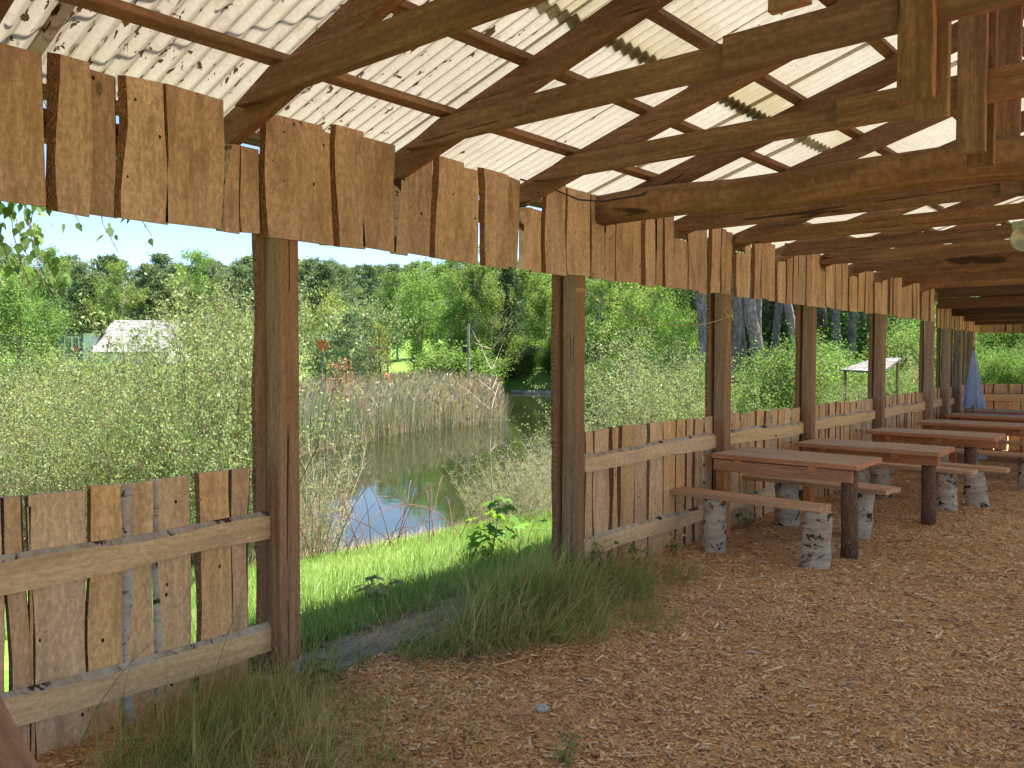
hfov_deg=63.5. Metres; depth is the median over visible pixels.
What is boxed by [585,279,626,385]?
birch tree
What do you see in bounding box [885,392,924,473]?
plank fence
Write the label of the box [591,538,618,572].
weed plant
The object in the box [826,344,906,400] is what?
bush
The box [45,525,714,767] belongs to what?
long grass
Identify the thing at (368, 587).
weed plant
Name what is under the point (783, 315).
forest pine
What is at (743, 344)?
forest pine
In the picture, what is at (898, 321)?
forest pine
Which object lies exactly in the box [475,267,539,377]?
pine tree
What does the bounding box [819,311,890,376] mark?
bush
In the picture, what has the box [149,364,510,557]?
reeds
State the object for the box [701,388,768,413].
bush
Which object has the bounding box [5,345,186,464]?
shrub
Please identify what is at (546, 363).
bush
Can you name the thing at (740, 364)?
bush
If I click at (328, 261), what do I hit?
pine tree
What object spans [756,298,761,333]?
pine tree
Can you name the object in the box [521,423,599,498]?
shrub
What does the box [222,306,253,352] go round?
bush
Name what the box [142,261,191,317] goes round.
pine tree
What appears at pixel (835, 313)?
forest pine
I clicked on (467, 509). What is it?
shrub
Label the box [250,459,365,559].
shrub
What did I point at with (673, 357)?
bush
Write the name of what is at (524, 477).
shrub
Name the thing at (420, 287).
birch tree
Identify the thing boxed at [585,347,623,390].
bush
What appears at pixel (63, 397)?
shrub
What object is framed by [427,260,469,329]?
pine tree
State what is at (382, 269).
pine tree
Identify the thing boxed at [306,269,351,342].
pine tree
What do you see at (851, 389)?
shrub
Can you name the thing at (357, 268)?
pine tree
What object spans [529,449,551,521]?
shrub
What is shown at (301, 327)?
bush
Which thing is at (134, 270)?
pine tree
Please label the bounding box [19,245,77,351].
birch tree
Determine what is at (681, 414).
shrub
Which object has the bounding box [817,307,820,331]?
forest pine
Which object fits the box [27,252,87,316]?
pine tree
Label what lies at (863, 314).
forest pine
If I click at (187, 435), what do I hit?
shrub
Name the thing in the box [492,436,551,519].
shrub
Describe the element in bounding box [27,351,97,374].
bush
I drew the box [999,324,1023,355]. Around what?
bush
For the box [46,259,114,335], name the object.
pine tree
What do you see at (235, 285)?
pine tree
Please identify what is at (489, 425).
bare sapling
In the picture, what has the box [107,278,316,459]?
shrub
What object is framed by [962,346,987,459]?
parasol
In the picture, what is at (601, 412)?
shrub
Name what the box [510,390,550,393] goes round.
shore rubble
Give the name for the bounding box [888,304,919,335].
bush
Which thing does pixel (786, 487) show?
bench
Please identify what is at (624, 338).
bush
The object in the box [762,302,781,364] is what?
forest pine
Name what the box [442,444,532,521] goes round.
shrub
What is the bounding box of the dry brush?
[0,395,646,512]
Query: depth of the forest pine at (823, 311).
45.94 m
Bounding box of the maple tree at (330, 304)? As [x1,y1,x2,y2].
[299,282,354,346]
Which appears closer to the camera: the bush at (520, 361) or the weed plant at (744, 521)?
the weed plant at (744, 521)
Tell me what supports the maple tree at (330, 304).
on the ground at (540, 380)
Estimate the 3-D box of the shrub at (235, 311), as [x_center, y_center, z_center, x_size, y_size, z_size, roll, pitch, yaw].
[-5.576,-0.167,16.829,3.550,4.244,3.966,0,2,3]
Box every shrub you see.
[0,345,122,486]
[0,345,145,467]
[0,348,76,466]
[0,348,119,513]
[0,353,105,461]
[0,353,173,527]
[0,363,57,495]
[0,372,81,550]
[0,376,139,546]
[0,402,62,509]
[3,346,144,515]
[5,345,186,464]
[34,365,242,484]
[35,378,209,541]
[40,369,215,501]
[41,321,320,512]
[46,344,172,484]
[60,260,361,566]
[62,326,245,470]
[63,288,312,567]
[70,352,251,554]
[76,371,251,582]
[107,267,333,474]
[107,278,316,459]
[146,296,312,465]
[178,280,326,387]
[231,399,378,558]
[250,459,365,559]
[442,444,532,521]
[446,466,500,524]
[463,442,550,523]
[480,433,551,515]
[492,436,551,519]
[500,367,645,466]
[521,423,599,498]
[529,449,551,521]
[585,319,704,428]
[585,395,663,441]
[586,330,746,419]
[587,364,731,443]
[595,348,742,436]
[620,364,742,438]
[640,368,765,418]
[731,399,773,412]
[787,378,867,406]
[817,367,895,402]
[817,381,873,402]
[826,379,917,400]
[827,376,901,401]
[853,384,918,394]
[886,344,952,395]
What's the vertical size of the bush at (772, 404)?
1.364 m
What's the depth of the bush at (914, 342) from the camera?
22.99 m
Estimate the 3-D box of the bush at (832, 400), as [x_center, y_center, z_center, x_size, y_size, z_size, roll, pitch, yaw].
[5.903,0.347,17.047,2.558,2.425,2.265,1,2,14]
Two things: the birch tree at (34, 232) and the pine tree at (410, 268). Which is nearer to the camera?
the birch tree at (34, 232)
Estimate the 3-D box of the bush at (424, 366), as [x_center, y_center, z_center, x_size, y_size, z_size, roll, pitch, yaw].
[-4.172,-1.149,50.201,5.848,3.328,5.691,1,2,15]
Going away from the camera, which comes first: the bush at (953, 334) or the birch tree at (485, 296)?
the bush at (953, 334)
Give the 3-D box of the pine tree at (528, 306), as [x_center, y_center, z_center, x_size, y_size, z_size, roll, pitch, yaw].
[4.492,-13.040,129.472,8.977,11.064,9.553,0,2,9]
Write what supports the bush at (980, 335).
on the ground at (540, 380)
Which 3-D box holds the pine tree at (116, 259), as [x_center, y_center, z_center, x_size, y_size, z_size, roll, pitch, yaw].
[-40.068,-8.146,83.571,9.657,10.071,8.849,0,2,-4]
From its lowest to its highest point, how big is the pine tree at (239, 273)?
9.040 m
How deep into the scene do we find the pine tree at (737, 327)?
24.86 m
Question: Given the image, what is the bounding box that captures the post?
[462,323,469,377]
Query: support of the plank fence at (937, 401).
on the floor
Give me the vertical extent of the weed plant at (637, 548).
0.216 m
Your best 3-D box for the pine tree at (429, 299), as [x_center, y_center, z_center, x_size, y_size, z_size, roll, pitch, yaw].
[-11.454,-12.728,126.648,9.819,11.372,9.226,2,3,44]
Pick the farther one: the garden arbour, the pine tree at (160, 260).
the pine tree at (160, 260)
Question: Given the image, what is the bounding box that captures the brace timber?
[0,696,38,767]
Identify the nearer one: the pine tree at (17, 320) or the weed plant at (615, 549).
the weed plant at (615, 549)
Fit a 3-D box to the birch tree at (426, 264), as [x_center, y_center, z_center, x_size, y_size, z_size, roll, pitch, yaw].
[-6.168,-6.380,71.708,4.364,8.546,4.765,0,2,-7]
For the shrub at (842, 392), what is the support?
on the ground at (540, 380)
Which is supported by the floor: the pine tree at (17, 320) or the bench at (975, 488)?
the bench at (975, 488)
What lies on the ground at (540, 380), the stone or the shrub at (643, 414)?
the shrub at (643, 414)
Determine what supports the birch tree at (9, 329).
on the ground at (540, 380)
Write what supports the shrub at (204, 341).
on the ground at (540, 380)
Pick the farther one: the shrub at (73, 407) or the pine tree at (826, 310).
the pine tree at (826, 310)
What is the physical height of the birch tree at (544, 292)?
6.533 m
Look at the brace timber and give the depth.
1.56 m
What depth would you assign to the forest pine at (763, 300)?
48.37 m
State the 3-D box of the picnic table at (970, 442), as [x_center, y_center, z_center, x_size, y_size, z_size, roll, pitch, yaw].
[5.267,0.996,10.303,1.437,0.801,0.694,2,2,41]
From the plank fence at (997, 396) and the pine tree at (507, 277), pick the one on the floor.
the plank fence at (997, 396)
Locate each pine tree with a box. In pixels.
[3,270,34,350]
[3,326,25,344]
[7,253,34,349]
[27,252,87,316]
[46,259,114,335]
[66,272,111,330]
[75,253,141,316]
[95,254,135,318]
[118,261,175,319]
[123,252,177,319]
[125,267,142,318]
[130,270,193,325]
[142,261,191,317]
[169,256,239,335]
[192,259,224,320]
[212,272,245,314]
[215,263,252,314]
[228,254,252,309]
[228,263,253,334]
[234,278,310,338]
[244,282,321,343]
[298,255,346,352]
[298,261,349,344]
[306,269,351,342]
[309,257,362,312]
[309,262,374,337]
[314,310,381,383]
[344,267,365,320]
[348,263,394,332]
[350,263,365,296]
[359,263,389,303]
[369,264,390,314]
[380,262,422,332]
[402,263,426,320]
[408,260,425,318]
[412,260,433,303]
[414,265,451,336]
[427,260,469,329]
[459,262,511,334]
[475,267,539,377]
[518,274,550,332]
[585,276,652,328]
[696,291,706,369]
[731,251,741,403]
[743,253,763,387]
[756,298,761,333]
[769,301,848,318]
[782,261,794,349]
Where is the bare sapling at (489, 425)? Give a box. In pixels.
[455,301,514,522]
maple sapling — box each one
[463,496,520,559]
[499,513,546,552]
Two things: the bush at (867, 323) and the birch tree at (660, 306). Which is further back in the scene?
the bush at (867, 323)
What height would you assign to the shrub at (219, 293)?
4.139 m
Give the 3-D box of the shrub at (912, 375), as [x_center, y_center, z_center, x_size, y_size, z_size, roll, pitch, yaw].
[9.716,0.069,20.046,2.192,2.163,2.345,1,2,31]
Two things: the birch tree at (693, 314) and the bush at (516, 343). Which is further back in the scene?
the bush at (516, 343)
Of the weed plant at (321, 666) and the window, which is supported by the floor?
the weed plant at (321, 666)
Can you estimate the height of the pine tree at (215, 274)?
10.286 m
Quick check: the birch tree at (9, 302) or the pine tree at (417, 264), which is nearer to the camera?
the birch tree at (9, 302)
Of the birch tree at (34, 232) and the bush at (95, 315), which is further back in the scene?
the bush at (95, 315)
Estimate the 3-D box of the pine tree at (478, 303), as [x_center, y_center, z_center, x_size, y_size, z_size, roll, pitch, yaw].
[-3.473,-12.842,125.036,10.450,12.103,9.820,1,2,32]
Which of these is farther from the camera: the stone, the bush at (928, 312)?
the bush at (928, 312)
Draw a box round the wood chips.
[34,460,1023,767]
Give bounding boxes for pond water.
[248,393,588,563]
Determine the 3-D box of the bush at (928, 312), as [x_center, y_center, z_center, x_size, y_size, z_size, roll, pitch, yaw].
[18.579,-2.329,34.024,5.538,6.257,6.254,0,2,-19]
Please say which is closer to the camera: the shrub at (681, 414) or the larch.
the shrub at (681, 414)
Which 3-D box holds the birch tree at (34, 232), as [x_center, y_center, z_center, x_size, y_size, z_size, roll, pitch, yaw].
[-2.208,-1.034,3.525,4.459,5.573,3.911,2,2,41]
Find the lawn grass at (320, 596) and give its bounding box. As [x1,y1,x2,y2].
[5,505,551,682]
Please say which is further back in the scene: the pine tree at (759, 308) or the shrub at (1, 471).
the pine tree at (759, 308)
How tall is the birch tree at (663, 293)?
7.286 m
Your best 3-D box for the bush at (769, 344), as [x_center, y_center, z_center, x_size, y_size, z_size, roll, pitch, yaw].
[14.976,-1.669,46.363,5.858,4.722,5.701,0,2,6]
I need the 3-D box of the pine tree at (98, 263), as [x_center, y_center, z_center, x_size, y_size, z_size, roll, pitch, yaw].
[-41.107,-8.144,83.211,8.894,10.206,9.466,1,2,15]
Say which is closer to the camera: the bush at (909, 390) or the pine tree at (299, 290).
the bush at (909, 390)
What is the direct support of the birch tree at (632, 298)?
on the ground at (540, 380)
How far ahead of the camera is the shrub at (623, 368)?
19.79 m
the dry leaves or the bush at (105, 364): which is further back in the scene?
the bush at (105, 364)
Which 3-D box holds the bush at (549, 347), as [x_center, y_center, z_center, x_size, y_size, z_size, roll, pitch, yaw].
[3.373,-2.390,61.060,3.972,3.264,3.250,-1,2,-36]
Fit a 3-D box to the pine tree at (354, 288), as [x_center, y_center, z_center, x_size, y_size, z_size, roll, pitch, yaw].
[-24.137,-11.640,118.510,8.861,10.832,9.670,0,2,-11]
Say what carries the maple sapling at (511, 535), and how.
on the ground at (540, 380)
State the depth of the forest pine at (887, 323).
41.61 m
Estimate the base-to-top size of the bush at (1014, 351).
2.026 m
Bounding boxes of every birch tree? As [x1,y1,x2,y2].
[0,100,152,298]
[0,244,38,352]
[0,255,42,394]
[0,266,80,436]
[3,294,82,400]
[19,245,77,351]
[27,260,73,313]
[91,260,149,319]
[164,249,222,350]
[369,268,426,360]
[389,257,445,374]
[418,262,461,351]
[420,266,481,356]
[431,255,499,352]
[435,261,516,352]
[461,243,517,346]
[496,257,548,345]
[519,273,551,343]
[523,285,551,344]
[585,277,626,373]
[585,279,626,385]
[591,282,681,358]
[599,282,665,368]
[628,285,685,359]
[631,287,692,364]
[647,297,698,371]
[663,288,706,357]
[678,290,733,365]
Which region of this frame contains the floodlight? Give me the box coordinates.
[1010,221,1023,251]
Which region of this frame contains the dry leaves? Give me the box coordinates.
[135,523,1023,767]
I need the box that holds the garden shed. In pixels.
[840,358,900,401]
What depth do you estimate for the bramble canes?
8.56 m
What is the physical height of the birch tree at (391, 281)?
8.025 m
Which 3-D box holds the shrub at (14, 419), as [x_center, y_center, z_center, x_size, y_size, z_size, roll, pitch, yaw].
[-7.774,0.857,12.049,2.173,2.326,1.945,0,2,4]
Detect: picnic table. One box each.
[712,447,881,559]
[795,438,953,525]
[867,427,1005,494]
[916,419,1023,444]
[945,412,1023,460]
[964,408,1023,414]
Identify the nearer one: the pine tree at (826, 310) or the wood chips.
the wood chips
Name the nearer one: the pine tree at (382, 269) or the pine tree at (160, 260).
the pine tree at (160, 260)
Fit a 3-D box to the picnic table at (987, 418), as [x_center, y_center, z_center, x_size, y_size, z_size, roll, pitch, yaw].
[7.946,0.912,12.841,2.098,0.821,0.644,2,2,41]
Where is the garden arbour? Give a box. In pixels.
[368,348,389,377]
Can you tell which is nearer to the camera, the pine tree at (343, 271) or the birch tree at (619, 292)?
the birch tree at (619, 292)
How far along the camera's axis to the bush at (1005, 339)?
25.31 m
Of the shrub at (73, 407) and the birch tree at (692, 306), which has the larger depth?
the birch tree at (692, 306)
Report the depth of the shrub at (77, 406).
10.12 m
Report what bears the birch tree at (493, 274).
on the ground at (540, 380)
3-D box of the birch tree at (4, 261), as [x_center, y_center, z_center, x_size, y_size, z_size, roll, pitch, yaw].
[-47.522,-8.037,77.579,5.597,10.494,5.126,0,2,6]
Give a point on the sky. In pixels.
(132, 245)
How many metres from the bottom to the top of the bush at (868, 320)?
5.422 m
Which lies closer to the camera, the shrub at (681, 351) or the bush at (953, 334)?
the shrub at (681, 351)
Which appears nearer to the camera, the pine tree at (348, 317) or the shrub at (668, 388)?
the shrub at (668, 388)
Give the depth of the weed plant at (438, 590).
5.68 m
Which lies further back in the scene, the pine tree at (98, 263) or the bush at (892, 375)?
the pine tree at (98, 263)
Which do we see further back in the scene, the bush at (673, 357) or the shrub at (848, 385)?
the bush at (673, 357)
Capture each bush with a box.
[0,350,58,414]
[10,290,68,353]
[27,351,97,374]
[30,294,83,351]
[36,351,121,403]
[62,293,126,331]
[68,352,133,375]
[87,354,165,404]
[162,311,201,354]
[195,300,226,351]
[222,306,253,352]
[298,310,309,350]
[398,337,492,375]
[422,342,488,379]
[428,347,510,382]
[454,340,495,372]
[482,327,549,377]
[486,350,518,383]
[487,349,508,375]
[496,341,539,376]
[498,342,544,374]
[527,343,544,371]
[530,338,548,370]
[535,336,550,370]
[536,348,550,373]
[550,351,617,430]
[585,293,684,361]
[585,345,650,429]
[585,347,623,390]
[587,341,677,422]
[606,337,696,379]
[635,346,736,410]
[641,343,748,415]
[660,344,750,410]
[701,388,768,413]
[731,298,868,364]
[731,304,773,383]
[731,320,861,412]
[731,378,761,410]
[735,349,866,410]
[739,317,827,377]
[748,394,793,411]
[754,336,867,402]
[771,320,867,387]
[781,306,891,361]
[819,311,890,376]
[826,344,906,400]
[827,308,865,333]
[842,306,902,326]
[846,313,899,337]
[856,316,935,391]
[862,327,989,387]
[863,364,917,394]
[887,312,1017,381]
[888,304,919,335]
[889,376,935,394]
[899,318,998,385]
[903,296,980,334]
[965,337,1022,392]
[975,327,1023,379]
[982,334,1023,390]
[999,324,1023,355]
[999,352,1023,384]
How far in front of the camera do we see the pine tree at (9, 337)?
81.00 m
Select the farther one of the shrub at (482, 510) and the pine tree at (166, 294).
the pine tree at (166, 294)
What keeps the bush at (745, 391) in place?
on the ground at (540, 380)
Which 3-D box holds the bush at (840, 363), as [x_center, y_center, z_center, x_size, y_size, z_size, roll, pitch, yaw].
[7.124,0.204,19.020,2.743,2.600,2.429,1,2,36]
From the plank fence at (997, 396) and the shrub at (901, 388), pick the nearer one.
the plank fence at (997, 396)
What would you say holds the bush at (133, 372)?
on the ground at (540, 380)
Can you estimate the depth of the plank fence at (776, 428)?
8.60 m
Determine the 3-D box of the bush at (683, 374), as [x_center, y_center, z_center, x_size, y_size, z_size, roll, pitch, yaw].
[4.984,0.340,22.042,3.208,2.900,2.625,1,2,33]
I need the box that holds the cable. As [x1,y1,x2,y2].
[520,173,683,201]
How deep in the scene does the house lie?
60.42 m
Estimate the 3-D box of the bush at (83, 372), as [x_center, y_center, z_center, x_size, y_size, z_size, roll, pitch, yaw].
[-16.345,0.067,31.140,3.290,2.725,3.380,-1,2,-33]
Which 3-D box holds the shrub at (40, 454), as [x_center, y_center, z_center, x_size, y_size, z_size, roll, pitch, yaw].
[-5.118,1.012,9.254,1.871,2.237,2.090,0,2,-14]
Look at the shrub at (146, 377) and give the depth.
9.26 m
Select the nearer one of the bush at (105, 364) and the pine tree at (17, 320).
the bush at (105, 364)
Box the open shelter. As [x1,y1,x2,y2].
[0,0,1023,681]
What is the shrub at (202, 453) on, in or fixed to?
on the ground at (540, 380)
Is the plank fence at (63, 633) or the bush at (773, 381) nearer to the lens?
the plank fence at (63, 633)
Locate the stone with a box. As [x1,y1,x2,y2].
[535,703,548,712]
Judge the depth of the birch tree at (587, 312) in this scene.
39.73 m
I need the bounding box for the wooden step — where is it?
[301,603,469,677]
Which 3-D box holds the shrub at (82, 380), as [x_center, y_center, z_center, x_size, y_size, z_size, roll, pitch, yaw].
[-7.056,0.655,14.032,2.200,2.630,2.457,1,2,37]
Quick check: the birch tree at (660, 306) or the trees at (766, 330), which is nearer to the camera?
the birch tree at (660, 306)
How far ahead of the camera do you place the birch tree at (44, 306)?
26.95 m
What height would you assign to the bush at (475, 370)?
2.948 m
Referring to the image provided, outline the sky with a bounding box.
[0,100,594,308]
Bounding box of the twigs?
[167,542,1005,767]
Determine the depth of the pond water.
19.00 m
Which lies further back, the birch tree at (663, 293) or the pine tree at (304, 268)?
the pine tree at (304, 268)
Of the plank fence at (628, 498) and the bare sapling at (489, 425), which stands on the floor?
the plank fence at (628, 498)
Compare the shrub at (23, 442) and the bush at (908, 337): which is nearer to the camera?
the shrub at (23, 442)
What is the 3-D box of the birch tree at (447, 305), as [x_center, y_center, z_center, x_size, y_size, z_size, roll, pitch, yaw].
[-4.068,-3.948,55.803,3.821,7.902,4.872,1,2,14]
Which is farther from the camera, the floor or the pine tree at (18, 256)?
the pine tree at (18, 256)
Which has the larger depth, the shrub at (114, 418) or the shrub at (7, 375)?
the shrub at (7, 375)
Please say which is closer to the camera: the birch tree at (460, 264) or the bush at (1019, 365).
the bush at (1019, 365)
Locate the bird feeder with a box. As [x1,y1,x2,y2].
[315,340,329,439]
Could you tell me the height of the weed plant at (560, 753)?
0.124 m
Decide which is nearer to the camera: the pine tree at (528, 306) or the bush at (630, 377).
the bush at (630, 377)
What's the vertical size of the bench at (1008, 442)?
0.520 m
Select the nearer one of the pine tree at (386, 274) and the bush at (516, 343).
the bush at (516, 343)
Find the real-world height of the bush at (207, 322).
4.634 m
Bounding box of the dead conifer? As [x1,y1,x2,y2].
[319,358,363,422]
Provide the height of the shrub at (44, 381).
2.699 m
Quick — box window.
[64,336,79,348]
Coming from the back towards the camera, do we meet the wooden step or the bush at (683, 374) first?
the bush at (683, 374)
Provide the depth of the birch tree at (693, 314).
34.05 m
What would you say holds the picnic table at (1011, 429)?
on the floor
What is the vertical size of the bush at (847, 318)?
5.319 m
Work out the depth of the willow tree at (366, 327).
56.03 m
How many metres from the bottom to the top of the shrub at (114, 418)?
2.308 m
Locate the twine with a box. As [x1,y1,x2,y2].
[576,288,732,341]
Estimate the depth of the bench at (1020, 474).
10.50 m
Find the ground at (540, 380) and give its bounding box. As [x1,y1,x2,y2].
[0,326,1021,694]
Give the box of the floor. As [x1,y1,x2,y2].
[36,436,1023,767]
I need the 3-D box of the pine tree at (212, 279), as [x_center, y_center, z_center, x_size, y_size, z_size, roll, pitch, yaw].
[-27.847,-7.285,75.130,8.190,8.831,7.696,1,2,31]
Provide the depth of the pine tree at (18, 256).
86.45 m
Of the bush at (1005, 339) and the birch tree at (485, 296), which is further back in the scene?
the birch tree at (485, 296)
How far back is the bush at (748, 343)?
49.22 m
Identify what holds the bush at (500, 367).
on the ground at (540, 380)
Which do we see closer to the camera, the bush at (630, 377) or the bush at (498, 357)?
the bush at (630, 377)
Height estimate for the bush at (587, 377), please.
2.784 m
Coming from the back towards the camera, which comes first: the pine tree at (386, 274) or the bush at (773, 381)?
the pine tree at (386, 274)
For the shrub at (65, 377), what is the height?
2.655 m
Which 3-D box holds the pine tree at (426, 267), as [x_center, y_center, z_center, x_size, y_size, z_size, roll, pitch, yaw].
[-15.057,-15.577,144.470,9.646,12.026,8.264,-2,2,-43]
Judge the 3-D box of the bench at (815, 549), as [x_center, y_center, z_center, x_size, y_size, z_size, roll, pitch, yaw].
[1.899,1.212,6.968,1.576,0.559,0.254,2,2,41]
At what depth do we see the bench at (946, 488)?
8.92 m
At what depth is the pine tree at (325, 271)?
78.68 m
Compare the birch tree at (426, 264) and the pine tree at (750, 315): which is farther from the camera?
the birch tree at (426, 264)
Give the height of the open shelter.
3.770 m
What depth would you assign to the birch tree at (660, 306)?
31.77 m
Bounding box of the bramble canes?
[250,468,532,559]
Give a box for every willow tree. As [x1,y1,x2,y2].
[299,318,364,381]
[308,286,419,377]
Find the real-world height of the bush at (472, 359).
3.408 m
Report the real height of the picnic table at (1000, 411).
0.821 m
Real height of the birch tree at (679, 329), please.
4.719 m
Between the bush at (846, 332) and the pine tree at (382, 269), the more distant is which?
the pine tree at (382, 269)
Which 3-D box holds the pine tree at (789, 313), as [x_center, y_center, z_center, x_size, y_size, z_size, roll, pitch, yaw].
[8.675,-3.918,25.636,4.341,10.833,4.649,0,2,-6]
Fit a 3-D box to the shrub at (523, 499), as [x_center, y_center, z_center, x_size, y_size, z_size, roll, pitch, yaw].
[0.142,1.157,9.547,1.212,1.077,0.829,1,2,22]
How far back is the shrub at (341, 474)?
9.20 m
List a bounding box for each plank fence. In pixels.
[0,467,270,758]
[584,416,715,569]
[730,407,803,528]
[815,398,875,499]
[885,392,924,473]
[932,385,964,446]
[977,384,1023,451]
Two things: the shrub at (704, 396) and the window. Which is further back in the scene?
the window
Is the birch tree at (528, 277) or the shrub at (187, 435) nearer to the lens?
the shrub at (187, 435)
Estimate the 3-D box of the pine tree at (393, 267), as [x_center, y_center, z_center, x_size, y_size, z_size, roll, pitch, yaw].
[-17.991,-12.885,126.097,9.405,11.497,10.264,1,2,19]
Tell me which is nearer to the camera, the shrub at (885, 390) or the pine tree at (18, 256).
the shrub at (885, 390)
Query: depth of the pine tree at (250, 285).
77.44 m
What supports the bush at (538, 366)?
on the ground at (540, 380)
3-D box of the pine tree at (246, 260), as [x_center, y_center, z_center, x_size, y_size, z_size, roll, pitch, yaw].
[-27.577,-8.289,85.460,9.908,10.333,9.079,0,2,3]
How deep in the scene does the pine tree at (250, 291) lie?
75.71 m
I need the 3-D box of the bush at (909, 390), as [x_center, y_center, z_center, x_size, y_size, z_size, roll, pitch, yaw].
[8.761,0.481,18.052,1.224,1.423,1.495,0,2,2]
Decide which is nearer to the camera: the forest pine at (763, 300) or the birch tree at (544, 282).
the forest pine at (763, 300)
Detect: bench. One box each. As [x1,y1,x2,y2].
[669,486,831,569]
[743,474,900,539]
[858,462,977,510]
[869,462,1009,507]
[940,448,1023,490]
[959,440,1023,464]
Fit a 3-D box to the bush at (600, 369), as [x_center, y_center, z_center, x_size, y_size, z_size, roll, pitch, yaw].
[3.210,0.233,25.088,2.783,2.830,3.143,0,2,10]
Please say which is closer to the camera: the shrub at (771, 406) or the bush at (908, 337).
the shrub at (771, 406)
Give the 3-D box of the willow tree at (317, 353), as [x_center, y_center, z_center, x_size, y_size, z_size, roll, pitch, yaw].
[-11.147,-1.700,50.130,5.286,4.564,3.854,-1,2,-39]
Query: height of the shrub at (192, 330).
3.488 m
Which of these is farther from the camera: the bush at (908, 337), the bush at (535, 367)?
the bush at (535, 367)
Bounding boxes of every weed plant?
[310,658,336,677]
[354,575,404,606]
[422,582,453,603]
[548,733,580,764]
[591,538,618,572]
[628,544,652,564]
[664,529,686,557]
[734,508,760,529]
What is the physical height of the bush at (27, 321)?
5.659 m
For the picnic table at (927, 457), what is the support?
on the floor
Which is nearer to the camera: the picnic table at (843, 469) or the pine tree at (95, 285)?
the picnic table at (843, 469)
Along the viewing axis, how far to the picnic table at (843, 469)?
7.09 m
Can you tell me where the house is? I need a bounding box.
[57,320,192,363]
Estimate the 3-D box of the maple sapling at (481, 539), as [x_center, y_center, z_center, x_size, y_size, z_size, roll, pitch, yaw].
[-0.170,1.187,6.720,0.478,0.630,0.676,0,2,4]
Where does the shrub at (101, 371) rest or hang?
on the ground at (540, 380)
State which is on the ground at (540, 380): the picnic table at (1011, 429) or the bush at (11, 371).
the bush at (11, 371)
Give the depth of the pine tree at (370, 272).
118.91 m
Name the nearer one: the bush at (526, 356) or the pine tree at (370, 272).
the bush at (526, 356)
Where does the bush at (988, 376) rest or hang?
on the ground at (540, 380)
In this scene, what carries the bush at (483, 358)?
on the ground at (540, 380)
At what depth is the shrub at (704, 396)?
14.04 m
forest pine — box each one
[732,251,749,388]
[762,299,769,330]
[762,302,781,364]
[765,299,785,338]
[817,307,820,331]
[817,309,850,358]
[820,269,828,346]
[847,276,864,363]
[860,312,867,333]
[879,282,903,332]
[892,316,900,347]
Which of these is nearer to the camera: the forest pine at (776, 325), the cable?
the cable
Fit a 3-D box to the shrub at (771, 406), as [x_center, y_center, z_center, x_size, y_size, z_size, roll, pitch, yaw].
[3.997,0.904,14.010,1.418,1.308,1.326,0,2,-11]
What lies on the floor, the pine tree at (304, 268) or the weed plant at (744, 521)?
the weed plant at (744, 521)
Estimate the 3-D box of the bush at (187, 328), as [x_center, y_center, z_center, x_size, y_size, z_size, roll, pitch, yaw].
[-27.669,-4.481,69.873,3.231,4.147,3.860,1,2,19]
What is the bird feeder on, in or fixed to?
on the ground at (540, 380)
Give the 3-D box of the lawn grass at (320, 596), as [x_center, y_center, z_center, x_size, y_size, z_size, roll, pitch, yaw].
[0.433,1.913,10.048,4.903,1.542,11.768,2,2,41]
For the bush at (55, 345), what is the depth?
71.82 m
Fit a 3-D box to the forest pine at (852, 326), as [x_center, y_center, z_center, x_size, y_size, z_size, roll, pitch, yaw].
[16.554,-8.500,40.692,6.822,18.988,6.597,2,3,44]
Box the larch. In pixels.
[364,323,393,384]
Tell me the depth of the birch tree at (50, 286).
79.50 m
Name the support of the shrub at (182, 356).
on the ground at (540, 380)
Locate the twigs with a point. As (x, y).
(723, 650)
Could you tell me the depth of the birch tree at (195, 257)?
70.82 m
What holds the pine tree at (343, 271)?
on the ground at (540, 380)
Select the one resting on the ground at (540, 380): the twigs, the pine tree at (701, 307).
the pine tree at (701, 307)
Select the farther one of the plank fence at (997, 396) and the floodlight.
the plank fence at (997, 396)
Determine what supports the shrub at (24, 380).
on the ground at (540, 380)
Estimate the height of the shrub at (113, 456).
2.093 m
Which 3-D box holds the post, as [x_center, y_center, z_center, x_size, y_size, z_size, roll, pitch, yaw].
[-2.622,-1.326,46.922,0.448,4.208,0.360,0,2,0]
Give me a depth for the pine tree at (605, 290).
65.61 m
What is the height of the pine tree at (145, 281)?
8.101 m
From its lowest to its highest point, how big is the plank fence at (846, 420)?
1.179 m
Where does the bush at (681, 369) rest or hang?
on the ground at (540, 380)
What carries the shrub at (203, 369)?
on the ground at (540, 380)
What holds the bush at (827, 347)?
on the ground at (540, 380)
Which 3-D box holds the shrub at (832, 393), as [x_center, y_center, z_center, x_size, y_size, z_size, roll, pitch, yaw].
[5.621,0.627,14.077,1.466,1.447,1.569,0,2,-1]
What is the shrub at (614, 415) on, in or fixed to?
on the ground at (540, 380)
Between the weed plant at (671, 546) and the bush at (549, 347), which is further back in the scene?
the bush at (549, 347)
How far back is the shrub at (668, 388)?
12.89 m
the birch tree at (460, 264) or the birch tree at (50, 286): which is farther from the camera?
the birch tree at (50, 286)
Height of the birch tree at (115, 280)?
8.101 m
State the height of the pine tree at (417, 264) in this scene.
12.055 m
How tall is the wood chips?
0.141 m

